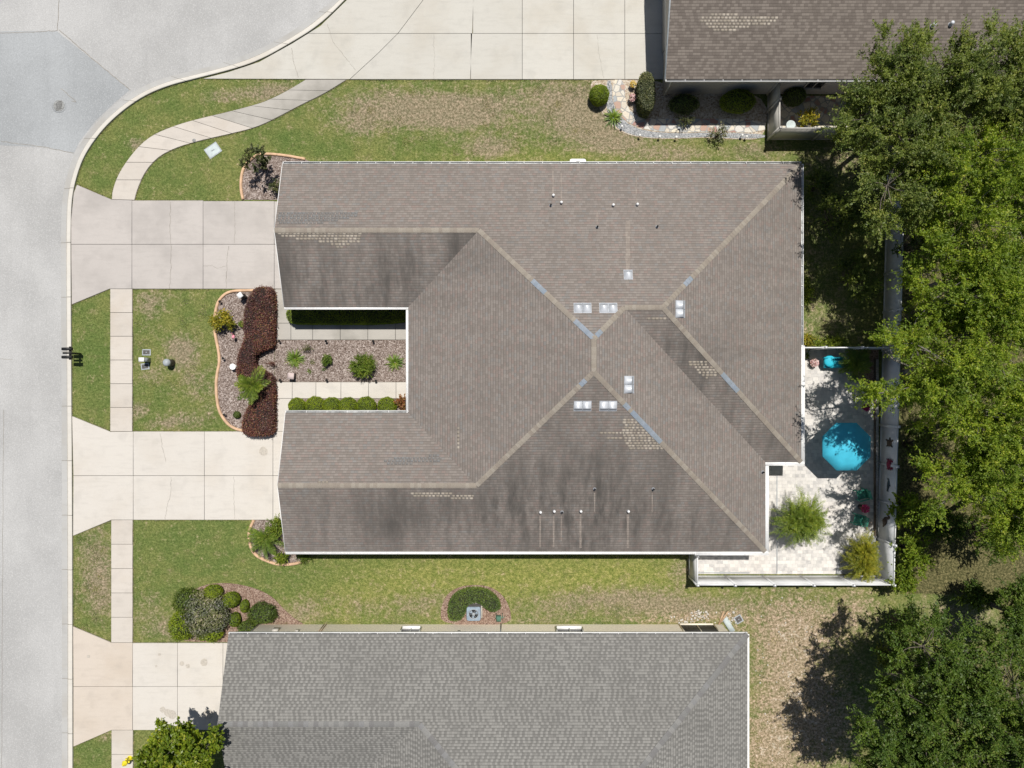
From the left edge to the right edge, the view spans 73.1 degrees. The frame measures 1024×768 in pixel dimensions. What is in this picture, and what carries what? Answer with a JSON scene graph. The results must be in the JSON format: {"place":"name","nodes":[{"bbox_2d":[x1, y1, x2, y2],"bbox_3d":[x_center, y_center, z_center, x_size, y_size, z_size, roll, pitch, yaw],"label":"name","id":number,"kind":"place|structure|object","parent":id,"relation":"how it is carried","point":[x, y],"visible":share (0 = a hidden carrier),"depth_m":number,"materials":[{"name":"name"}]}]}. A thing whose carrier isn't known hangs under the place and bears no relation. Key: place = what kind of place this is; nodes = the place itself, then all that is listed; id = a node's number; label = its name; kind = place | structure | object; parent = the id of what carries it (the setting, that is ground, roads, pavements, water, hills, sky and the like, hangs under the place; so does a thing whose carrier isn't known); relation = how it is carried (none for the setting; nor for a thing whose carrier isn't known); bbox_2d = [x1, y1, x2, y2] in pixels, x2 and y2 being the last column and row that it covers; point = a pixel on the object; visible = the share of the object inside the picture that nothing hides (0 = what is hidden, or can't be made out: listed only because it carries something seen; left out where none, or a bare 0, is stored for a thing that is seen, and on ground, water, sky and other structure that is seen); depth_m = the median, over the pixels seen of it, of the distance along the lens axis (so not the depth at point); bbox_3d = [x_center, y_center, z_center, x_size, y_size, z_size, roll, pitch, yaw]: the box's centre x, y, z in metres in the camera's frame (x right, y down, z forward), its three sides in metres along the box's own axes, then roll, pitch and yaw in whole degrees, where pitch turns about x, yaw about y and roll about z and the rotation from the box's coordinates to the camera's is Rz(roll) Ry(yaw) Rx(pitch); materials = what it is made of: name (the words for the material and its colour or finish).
{"place":"outdoors","nodes":[
{"label":"outdoors","id":0,"kind":"place"},
{"bbox_2d":[110,289,132,767],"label":"sidewalk","id":1,"kind":"structure","parent":0,"point":[121,359],"depth_m":39.94,"materials":[{"name":"concrete"}]},
{"bbox_2d":[73,626,226,746],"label":"driveway","id":2,"kind":"structure","parent":0,"point":[123,686],"depth_m":39.94,"materials":[{"name":"concrete"}]},
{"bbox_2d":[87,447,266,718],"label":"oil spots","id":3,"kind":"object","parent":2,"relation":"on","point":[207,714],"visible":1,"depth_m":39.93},
{"bbox_2d":[0,0,331,767],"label":"road","id":4,"kind":"structure","parent":0,"point":[134,44],"depth_m":39.99,"materials":[{"name":"grey asphalt"}]},
{"bbox_2d":[0,31,128,152],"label":"road patch","id":5,"kind":"object","parent":4,"relation":"on","point":[39,71],"visible":1,"depth_m":39.99,"materials":[{"name":"grey asphalt"}]},
{"bbox_2d":[1,2,129,767],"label":"road cracks","id":6,"kind":"object","parent":4,"relation":"on","point":[11,359],"visible":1,"depth_m":39.98,"materials":[{"name":"grey asphalt"}]},
{"bbox_2d":[62,11,325,733],"bbox_3d":[-22.061,-1.871,39.989,13.357,0.001,62.350,18,90,0],"label":"curb bedding","id":7,"kind":"object","parent":4,"relation":"on","point":[68,351],"visible":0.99,"depth_m":39.99,"materials":[{"name":"grey concrete"}]},
{"bbox_2d":[61,0,344,767],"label":"curb","id":8,"kind":"structure","parent":7,"relation":"on","point":[122,105],"depth_m":39.98,"materials":[{"name":"concrete"}]},
{"bbox_2d":[71,185,280,304],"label":"driveway","id":9,"kind":"structure","parent":0,"point":[156,244],"depth_m":39.94,"materials":[{"name":"concrete"}]},
{"bbox_2d":[72,416,282,535],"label":"driveway","id":10,"kind":"structure","parent":0,"point":[176,475],"depth_m":39.94,"materials":[{"name":"concrete"}]},
{"bbox_2d":[112,80,344,199],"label":"sidewalk","id":11,"kind":"structure","parent":0,"point":[146,154],"depth_m":39.94,"materials":[{"name":"concrete"}]},
{"bbox_2d":[274,289,405,339],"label":"path","id":12,"kind":"structure","parent":0,"point":[286,329],"depth_m":39.95,"materials":[{"name":"concrete"}]},
{"bbox_2d":[275,382,405,430],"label":"path","id":13,"kind":"structure","parent":0,"point":[287,392],"depth_m":39.95,"materials":[{"name":"concrete"}]},
{"bbox_2d":[203,0,662,79],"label":"driveway","id":14,"kind":"structure","parent":0,"point":[506,39],"depth_m":39.94,"materials":[{"name":"concrete"}]},
{"bbox_2d":[71,0,1023,767],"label":"ground","id":15,"kind":"structure","parent":0,"point":[446,118],"depth_m":40.00,"materials":[{"name":"green plant"}]},
{"bbox_2d":[131,716,225,767],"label":"broadleaf tree","id":16,"kind":"object","parent":15,"relation":"on","point":[179,745],"visible":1,"depth_m":34.85,"materials":[{"name":"green plant"}]},
{"bbox_2d":[184,583,302,641],"bbox_3d":[-15.652,13.222,39.987,7.081,0.024,3.407,0,90,0],"label":"mulch bed","id":17,"kind":"object","parent":15,"relation":"on","point":[252,596],"visible":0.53,"depth_m":39.98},
{"bbox_2d":[166,611,193,641],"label":"green shrub","id":18,"kind":"object","parent":17,"relation":"on","point":[176,630],"visible":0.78,"depth_m":39.12,"materials":[{"name":"green plant"}]},
{"bbox_2d":[170,587,204,614],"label":"green shrub","id":19,"kind":"object","parent":17,"relation":"on","point":[181,598],"visible":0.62,"depth_m":39.14,"materials":[{"name":"green plant"}]},
{"bbox_2d":[179,584,232,640],"bbox_3d":[-17.469,12.996,39.108,3.006,1.852,2.878,-27,90,0],"label":"shrub","id":20,"kind":"object","parent":17,"relation":"on","point":[206,615],"visible":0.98,"depth_m":38.80,"materials":[{"name":"green plant"}]},
{"bbox_2d":[203,584,223,599],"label":"ball bush","id":21,"kind":"object","parent":17,"relation":"on","point":[212,591],"visible":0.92,"depth_m":39.25,"materials":[{"name":"green plant"}]},
{"bbox_2d":[222,591,240,607],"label":"ball bush","id":22,"kind":"object","parent":17,"relation":"on","point":[232,598],"visible":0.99,"depth_m":39.30,"materials":[{"name":"green plant"}]},
{"bbox_2d":[245,599,277,624],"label":"mound shrub","id":23,"kind":"object","parent":17,"relation":"on","point":[261,613],"visible":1,"depth_m":39.27,"materials":[{"name":"green plant"}]},
{"bbox_2d":[216,292,274,428],"bbox_3d":[-15.471,-1.370,39.987,3.461,0.024,8.185,0,90,0],"label":"mulch bed","id":24,"kind":"object","parent":15,"relation":"on","point":[230,403],"visible":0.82,"depth_m":39.98,"materials":[{"name":"brown gravel"}]},
{"bbox_2d":[208,308,236,331],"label":"croton shrub","id":25,"kind":"object","parent":24,"relation":"on","point":[217,322],"visible":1,"depth_m":39.17,"materials":[{"name":"yellow plant"}]},
{"bbox_2d":[213,289,252,431],"bbox_3d":[-15.822,-1.361,39.935,2.906,0.130,8.279,0,90,0],"label":"garden edging","id":26,"kind":"object","parent":24,"relation":"on","point":[227,423],"visible":0.86,"depth_m":39.87,"materials":[{"name":"concrete"}]},
{"bbox_2d":[234,365,270,405],"bbox_3d":[-14.357,0.071,39.005,1.921,1.991,1.842,-28,90,0],"label":"feather palm","id":27,"kind":"object","parent":24,"relation":"on","point":[244,385],"visible":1,"depth_m":38.41,"materials":[{"name":"green plant"}]},
{"bbox_2d":[235,285,278,437],"bbox_3d":[-14.579,-1.287,39.468,2.361,1.072,8.804,0,90,0],"label":"burgundy hedge","id":28,"kind":"object","parent":24,"relation":"on","point":[260,320],"visible":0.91,"depth_m":39.20,"materials":[{"name":"brown plant"}]},
{"bbox_2d":[242,155,307,199],"bbox_3d":[-13.574,-11.963,39.987,4.185,0.024,2.667,0,90,0],"label":"mulch bed","id":29,"kind":"object","parent":15,"relation":"on","point":[255,185],"visible":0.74,"depth_m":39.98,"materials":[{"name":"brown gravel"}]},
{"bbox_2d":[238,143,270,172],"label":"open shrub","id":30,"kind":"object","parent":29,"relation":"on","point":[263,160],"visible":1,"depth_m":38.18,"materials":[{"name":"green plant"}]},
{"bbox_2d":[239,152,304,199],"bbox_3d":[-14.235,-12.558,39.935,4.405,0.130,1.816,-33,90,0],"label":"garden edging","id":31,"kind":"object","parent":29,"relation":"on","point":[266,153],"visible":0.81,"depth_m":39.87,"materials":[{"name":"concrete"}]},
{"bbox_2d":[250,520,313,562],"bbox_3d":[-13.345,9.153,39.987,3.727,0.024,2.565,0,90,0],"label":"mulch bed","id":32,"kind":"object","parent":15,"relation":"on","point":[259,524],"visible":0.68,"depth_m":39.98,"materials":[{"name":"brown wood"}]},
{"bbox_2d":[245,523,283,558],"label":"sago palm","id":33,"kind":"object","parent":32,"relation":"on","point":[260,537],"visible":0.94,"depth_m":39.17,"materials":[{"name":"green plant"}]},
{"bbox_2d":[275,340,405,381],"bbox_3d":[-9.380,-1.333,39.987,8.685,0.024,2.407,0,90,0],"label":"mulch bed","id":34,"kind":"object","parent":15,"relation":"on","point":[342,353],"visible":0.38,"depth_m":39.98,"materials":[{"name":"brown gravel"}]},
{"bbox_2d":[347,352,377,379],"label":"feathery shrub","id":35,"kind":"object","parent":34,"relation":"on","point":[363,363],"visible":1,"depth_m":38.98,"materials":[{"name":"green plant"}]},
{"bbox_2d":[303,399,405,409],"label":"mulch bed","id":36,"kind":"object","parent":15,"relation":"on","point":[375,400],"visible":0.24,"depth_m":39.98,"materials":[{"name":"brown wood"}]},
{"bbox_2d":[305,395,324,409],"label":"round bush","id":37,"kind":"object","parent":36,"relation":"on","point":[314,402],"visible":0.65,"depth_m":39.19,"materials":[{"name":"green plant"}]},
{"bbox_2d":[356,396,376,409],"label":"round bush","id":38,"kind":"object","parent":36,"relation":"on","point":[366,403],"visible":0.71,"depth_m":39.20,"materials":[{"name":"green plant"}]},
{"bbox_2d":[377,396,396,409],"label":"round bush","id":39,"kind":"object","parent":36,"relation":"on","point":[386,403],"visible":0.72,"depth_m":39.21,"materials":[{"name":"green plant"}]},
{"bbox_2d":[441,585,510,623],"bbox_3d":[-2.086,12.796,39.987,4.069,0.024,2.333,0,90,0],"label":"mulch bed","id":40,"kind":"object","parent":15,"relation":"on","point":[488,617],"visible":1,"depth_m":39.98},
{"bbox_2d":[466,603,481,620],"bbox_3d":[-2.178,13.049,39.580,0.936,0.840,0.936,0,90,0],"label":"air conditioner","id":41,"kind":"object","parent":40,"relation":"on","point":[474,612],"visible":0.98,"depth_m":39.20,"materials":[{"name":"metal"}]},
{"bbox_2d":[447,586,501,622],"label":"horseshoe hedge","id":42,"kind":"object","parent":40,"relation":"on","point":[464,598],"visible":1,"depth_m":39.30,"materials":[{"name":"green plant"}]},
{"bbox_2d":[217,623,748,767],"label":"grey roof house","id":43,"kind":"structure","parent":15,"relation":"on","point":[501,695],"depth_m":36.59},
{"bbox_2d":[679,623,719,631],"bbox_3d":[10.639,13.852,38.800,2.040,2.140,0.110,0,90,0],"label":"window","id":44,"kind":"structure","parent":43,"relation":"in","point":[686,627],"depth_m":39.39,"materials":[{"name":"clear glass"}]},
{"bbox_2d":[274,161,804,554],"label":"duplex house","id":45,"kind":"structure","parent":15,"relation":"on","point":[605,357],"depth_m":36.44,"materials":[{"name":"brown"}]},
{"bbox_2d":[591,80,766,139],"bbox_3d":[9.650,-15.870,39.987,10.180,0.024,3.444,0,90,0],"label":"gravel bed","id":46,"kind":"object","parent":15,"relation":"on","point":[709,107],"visible":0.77,"depth_m":39.98,"materials":[{"name":"grey gravel"}]},
{"bbox_2d":[589,84,609,106],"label":"ball bush","id":47,"kind":"object","parent":46,"relation":"on","point":[599,94],"visible":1,"depth_m":39.09,"materials":[{"name":"green plant"}]},
{"bbox_2d":[635,71,655,118],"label":"tall hedge","id":48,"kind":"object","parent":46,"relation":"on","point":[645,99],"visible":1,"depth_m":38.57,"materials":[{"name":"green plant"}]},
{"bbox_2d":[666,93,699,114],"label":"bush","id":49,"kind":"object","parent":46,"relation":"on","point":[681,103],"visible":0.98,"depth_m":39.21,"materials":[{"name":"green plant"}]},
{"bbox_2d":[719,88,756,113],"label":"bush","id":50,"kind":"object","parent":46,"relation":"on","point":[737,101],"visible":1,"depth_m":38.98,"materials":[{"name":"green plant"}]},
{"bbox_2d":[607,80,765,138],"bbox_3d":[9.700,-14.791,39.984,9.709,0.029,2.547,19,90,0],"label":"gravel margin","id":51,"kind":"object","parent":15,"relation":"on","point":[629,129],"visible":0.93,"depth_m":39.97,"materials":[{"name":"grey gravel"}]},
{"bbox_2d":[612,80,765,132],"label":"flagstone path","id":52,"kind":"structure","parent":15,"relation":"on","point":[696,125],"depth_m":39.95,"materials":[{"name":"beige stone"}]},
{"bbox_2d":[688,554,892,586],"bbox_3d":[15.602,10.089,39.010,10.865,1.980,2.177,0,90,0],"label":"vinyl fence","id":53,"kind":"object","parent":15,"relation":"on","point":[696,579],"visible":0.87,"depth_m":38.95,"materials":[{"name":"white plastic"}]},
{"bbox_2d":[782,87,806,107],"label":"bush","id":54,"kind":"object","parent":15,"relation":"on","point":[794,96],"visible":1,"depth_m":39.08,"materials":[{"name":"green plant"}]},
{"bbox_2d":[804,166,836,200],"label":"viburnum shrub","id":55,"kind":"object","parent":15,"relation":"on","point":[820,182],"visible":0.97,"depth_m":38.45,"materials":[{"name":"green plant"}]},
{"bbox_2d":[813,333,852,350],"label":"shrub","id":56,"kind":"object","parent":15,"relation":"on","point":[832,342],"visible":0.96,"depth_m":39.36,"materials":[{"name":"green plant"}]},
{"bbox_2d":[662,0,1023,95],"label":"brown roof house","id":57,"kind":"structure","parent":15,"relation":"on","point":[752,46],"depth_m":36.06,"materials":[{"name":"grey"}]},
{"bbox_2d":[810,188,876,243],"bbox_3d":[18.128,-9.239,38.261,3.367,3.498,3.147,0,90,0],"label":"viburnum shrub","id":58,"kind":"object","parent":15,"relation":"on","point":[843,218],"visible":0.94,"depth_m":37.60,"materials":[{"name":"green plant"}]},
{"bbox_2d":[780,96,908,126],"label":"flagstone yard","id":59,"kind":"structure","parent":15,"relation":"on","point":[824,105],"depth_m":39.98,"materials":[{"name":"grey stone"}]},
{"bbox_2d":[795,106,821,126],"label":"croton shrub","id":60,"kind":"object","parent":59,"relation":"on","point":[809,114],"visible":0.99,"depth_m":39.13,"materials":[{"name":"yellow plant"}]},
{"bbox_2d":[805,346,890,349],"bbox_3d":[18.494,-2.014,39.010,5.516,1.980,0.160,0,90,0],"label":"vinyl fence","id":61,"kind":"object","parent":15,"relation":"on","point":[840,348],"visible":0.74,"depth_m":38.85,"materials":[{"name":"white plastic"}]},
{"bbox_2d":[832,247,883,303],"bbox_3d":[19.082,-5.846,38.430,2.388,3.164,3.224,-19,90,0],"label":"viburnum shrub","id":62,"kind":"object","parent":15,"relation":"on","point":[854,270],"visible":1,"depth_m":37.76,"materials":[{"name":"green plant"}]},
{"bbox_2d":[814,71,905,175],"bbox_3d":[18.272,-13.456,35.812,7.114,8.718,4.809,-33,90,0],"label":"broadleaf tree","id":63,"kind":"object","parent":15,"relation":"on","point":[864,148],"visible":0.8,"depth_m":32.72,"materials":[{"name":"green plant"}]},
{"bbox_2d":[766,82,954,140],"bbox_3d":[19.589,-15.439,39.010,9.756,1.980,2.764,0,90,0],"label":"vinyl fence","id":64,"kind":"object","parent":15,"relation":"on","point":[776,130],"visible":0.41,"depth_m":39.05,"materials":[{"name":"white plastic"}]},
{"bbox_2d":[876,151,903,586],"bbox_3d":[21.409,-0.990,39.010,0.160,1.980,24.342,1,90,0],"label":"vinyl fence","id":65,"kind":"object","parent":15,"relation":"on","point":[889,421],"visible":0.54,"depth_m":39.04,"materials":[{"name":"white plastic"}]},
{"bbox_2d":[870,636,913,676],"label":"understory bush","id":66,"kind":"object","parent":15,"relation":"on","point":[883,650],"visible":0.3,"depth_m":38.31,"materials":[{"name":"green plant"}]},
{"bbox_2d":[832,19,953,157],"bbox_3d":[18.550,-13.969,35.312,5.991,9.648,7.692,29,90,0],"label":"broadleaf tree","id":67,"kind":"object","parent":15,"relation":"on","point":[905,61],"visible":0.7,"depth_m":31.97,"materials":[{"name":"green plant"}]},
{"bbox_2d":[884,557,921,594],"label":"understory bush","id":68,"kind":"object","parent":15,"relation":"on","point":[905,581],"visible":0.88,"depth_m":38.09,"materials":[{"name":"green plant"}]},
{"bbox_2d":[878,603,929,650],"bbox_3d":[21.832,13.485,38.508,2.498,3.004,2.420,0,90,0],"label":"understory bush","id":69,"kind":"object","parent":15,"relation":"on","point":[893,622],"visible":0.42,"depth_m":38.20,"materials":[{"name":"green plant"}]},
{"bbox_2d":[884,490,929,532],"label":"understory bush","id":70,"kind":"object","parent":15,"relation":"on","point":[907,502],"visible":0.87,"depth_m":37.80,"materials":[{"name":"green plant"}]},
{"bbox_2d":[843,85,981,253],"bbox_3d":[19.072,-9.936,34.979,6.314,10.267,7.749,10,90,0],"label":"broadleaf tree","id":71,"kind":"object","parent":15,"relation":"on","point":[906,161],"visible":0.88,"depth_m":31.92,"materials":[{"name":"green plant"}]},
{"bbox_2d":[889,529,936,579],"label":"understory bush","id":72,"kind":"object","parent":15,"relation":"on","point":[917,558],"visible":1,"depth_m":37.56,"materials":[{"name":"green plant"}]},
{"bbox_2d":[890,215,938,277],"bbox_3d":[22.181,-7.582,38.099,3.112,3.824,3.800,0,90,0],"label":"understory bush","id":73,"kind":"object","parent":15,"relation":"on","point":[913,241],"visible":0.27,"depth_m":37.74,"materials":[{"name":"green plant"}]},
{"bbox_2d":[897,302,935,364],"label":"understory bush","id":74,"kind":"object","parent":15,"relation":"on","point":[908,311],"visible":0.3,"depth_m":37.80,"materials":[{"name":"green plant"}]},
{"bbox_2d":[845,688,993,767],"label":"oak tree","id":75,"kind":"object","parent":15,"relation":"on","point":[913,751],"visible":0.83,"depth_m":32.25,"materials":[{"name":"green plant"}]},
{"bbox_2d":[901,416,948,474],"bbox_3d":[22.606,3.474,38.362,2.548,3.298,3.313,10,90,0],"label":"understory bush","id":76,"kind":"object","parent":15,"relation":"on","point":[923,447],"visible":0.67,"depth_m":37.73,"materials":[{"name":"green plant"}]},
{"bbox_2d":[845,307,1023,448],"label":"broadleaf tree","id":77,"kind":"object","parent":15,"relation":"on","point":[955,370],"visible":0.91,"depth_m":31.30,"materials":[{"name":"green plant"}]},
{"bbox_2d":[860,594,1013,745],"bbox_3d":[20.201,13.705,35.078,7.122,10.001,7.276,0,90,0],"label":"oak tree","id":78,"kind":"object","parent":15,"relation":"on","point":[957,660],"visible":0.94,"depth_m":32.00,"materials":[{"name":"green plant"}]},
{"bbox_2d":[918,504,970,544],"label":"understory bush","id":79,"kind":"object","parent":15,"relation":"on","point":[956,531],"visible":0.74,"depth_m":38.02,"materials":[{"name":"green plant"}]},
{"bbox_2d":[867,7,1023,158],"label":"broadleaf tree","id":80,"kind":"object","parent":15,"relation":"on","point":[962,62],"visible":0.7,"depth_m":31.22,"materials":[{"name":"green plant"}]},
{"bbox_2d":[887,200,1023,353],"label":"broadleaf tree","id":81,"kind":"object","parent":15,"relation":"on","point":[969,266],"visible":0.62,"depth_m":31.70,"materials":[{"name":"green plant"}]},
{"bbox_2d":[905,432,1023,531],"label":"broadleaf tree","id":82,"kind":"object","parent":15,"relation":"on","point":[963,469],"visible":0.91,"depth_m":31.73,"materials":[{"name":"green plant"}]},
{"bbox_2d":[908,357,1023,508],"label":"broadleaf tree","id":83,"kind":"object","parent":15,"relation":"on","point":[975,421],"visible":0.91,"depth_m":30.77,"materials":[{"name":"green plant"}]},
{"bbox_2d":[910,110,1023,265],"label":"broadleaf tree","id":84,"kind":"object","parent":15,"relation":"on","point":[988,189],"visible":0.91,"depth_m":30.92,"materials":[{"name":"green plant"}]},
{"bbox_2d":[911,214,1023,400],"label":"broadleaf tree","id":85,"kind":"object","parent":15,"relation":"on","point":[1011,290],"visible":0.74,"depth_m":30.41,"materials":[{"name":"green plant"}]},
{"bbox_2d":[949,578,1003,614],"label":"understory bush","id":86,"kind":"object","parent":15,"relation":"on","point":[976,593],"visible":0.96,"depth_m":38.34,"materials":[{"name":"green plant"}]},
{"bbox_2d":[951,620,1023,767],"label":"oak tree","id":87,"kind":"object","parent":15,"relation":"on","point":[1001,743],"visible":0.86,"depth_m":31.15,"materials":[{"name":"green plant"}]},
{"bbox_2d":[964,509,1021,565],"bbox_3d":[26.397,8.291,38.230,3.187,3.562,3.382,0,90,0],"label":"understory bush","id":88,"kind":"object","parent":15,"relation":"on","point":[972,530],"visible":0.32,"depth_m":37.85,"materials":[{"name":"green plant"}]},
{"bbox_2d":[963,14,1023,177],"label":"broadleaf tree","id":89,"kind":"object","parent":15,"relation":"on","point":[1013,116],"visible":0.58,"depth_m":31.09,"materials":[{"name":"green plant"}]},
{"bbox_2d":[965,467,1023,566],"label":"broadleaf tree","id":90,"kind":"object","parent":15,"relation":"on","point":[1004,537],"visible":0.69,"depth_m":32.29,"materials":[{"name":"green plant"}]},
{"bbox_2d":[978,568,1023,659],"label":"oak tree","id":91,"kind":"object","parent":15,"relation":"on","point":[1012,614],"visible":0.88,"depth_m":35.27,"materials":[{"name":"green plant"}]},
{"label":"mulch bed","id":92,"kind":"structure","parent":15,"relation":"on","visible":0},
{"bbox_2d":[286,310,405,325],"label":"boxwood hedge","id":93,"kind":"object","parent":92,"relation":"on","point":[340,317],"visible":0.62,"depth_m":39.33,"materials":[{"name":"green plant"}]},
{"bbox_2d":[698,350,878,573],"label":"patio","id":94,"kind":"structure","parent":0,"point":[829,402],"depth_m":39.95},
{"bbox_2d":[769,485,832,549],"bbox_3d":[15.898,7.394,38.461,3.620,3.078,3.583,0,90,0],"label":"patio palm","id":95,"kind":"object","parent":94,"relation":"on","point":[805,520],"visible":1,"depth_m":37.58,"materials":[{"name":"green plant"}]},
{"bbox_2d":[822,355,844,367],"bbox_3d":[18.374,-1.278,39.565,1.260,0.770,0.730,0,90,0],"label":"lounge chair","id":96,"kind":"object","parent":94,"relation":"on","point":[829,361],"visible":0.97,"depth_m":39.27,"materials":[{"name":"teal fabric"}]},
{"bbox_2d":[822,423,870,470],"bbox_3d":[18.371,3.439,38.615,2.613,2.670,2.613,0,90,0],"label":"patio umbrella","id":97,"kind":"object","parent":94,"relation":"on","point":[846,446],"visible":1,"depth_m":37.71,"materials":[{"name":"teal fabric"}]},
{"bbox_2d":[838,342,873,382],"bbox_3d":[19.423,-1.204,39.166,2.134,1.669,2.394,0,90,0],"label":"shaded palm","id":98,"kind":"object","parent":94,"relation":"on","point":[859,361],"visible":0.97,"depth_m":38.80,"materials":[{"name":"green plant"}]},
{"bbox_2d":[839,538,877,573],"bbox_3d":[19.972,9.898,39.962,2.389,0.074,2.130,0,90,0],"label":"gravel bed","id":99,"kind":"object","parent":94,"relation":"on","point":[843,564],"visible":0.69,"depth_m":39.92,"materials":[{"name":"grey gravel"}]},
{"bbox_2d":[838,527,882,582],"bbox_3d":[19.717,9.786,39.064,2.510,1.872,3.061,-15,90,0],"label":"corner palm","id":100,"kind":"object","parent":99,"relation":"on","point":[863,560],"visible":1,"depth_m":38.58,"materials":[{"name":"green plant"}]},
{"bbox_2d":[848,350,877,385],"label":"gravel bed","id":101,"kind":"object","parent":94,"relation":"on","point":[872,357],"visible":0.26,"depth_m":39.93,"materials":[{"name":"grey gravel"}]},
{"bbox_2d":[874,359,875,536],"bbox_3d":[20.944,3.704,39.930,0.090,0.140,10.296,0,90,0],"label":"timber edging","id":102,"kind":"object","parent":94,"relation":"on","point":[874,456],"visible":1,"depth_m":39.86,"materials":[{"name":"brown wood"}]},
{"bbox_2d":[876,359,878,535],"bbox_3d":[21.081,3.701,39.940,0.190,0.060,10.296,0,90,0],"label":"gravel strip","id":103,"kind":"object","parent":94,"relation":"on","point":[877,447],"visible":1,"depth_m":39.91,"materials":[{"name":"grey gravel"}]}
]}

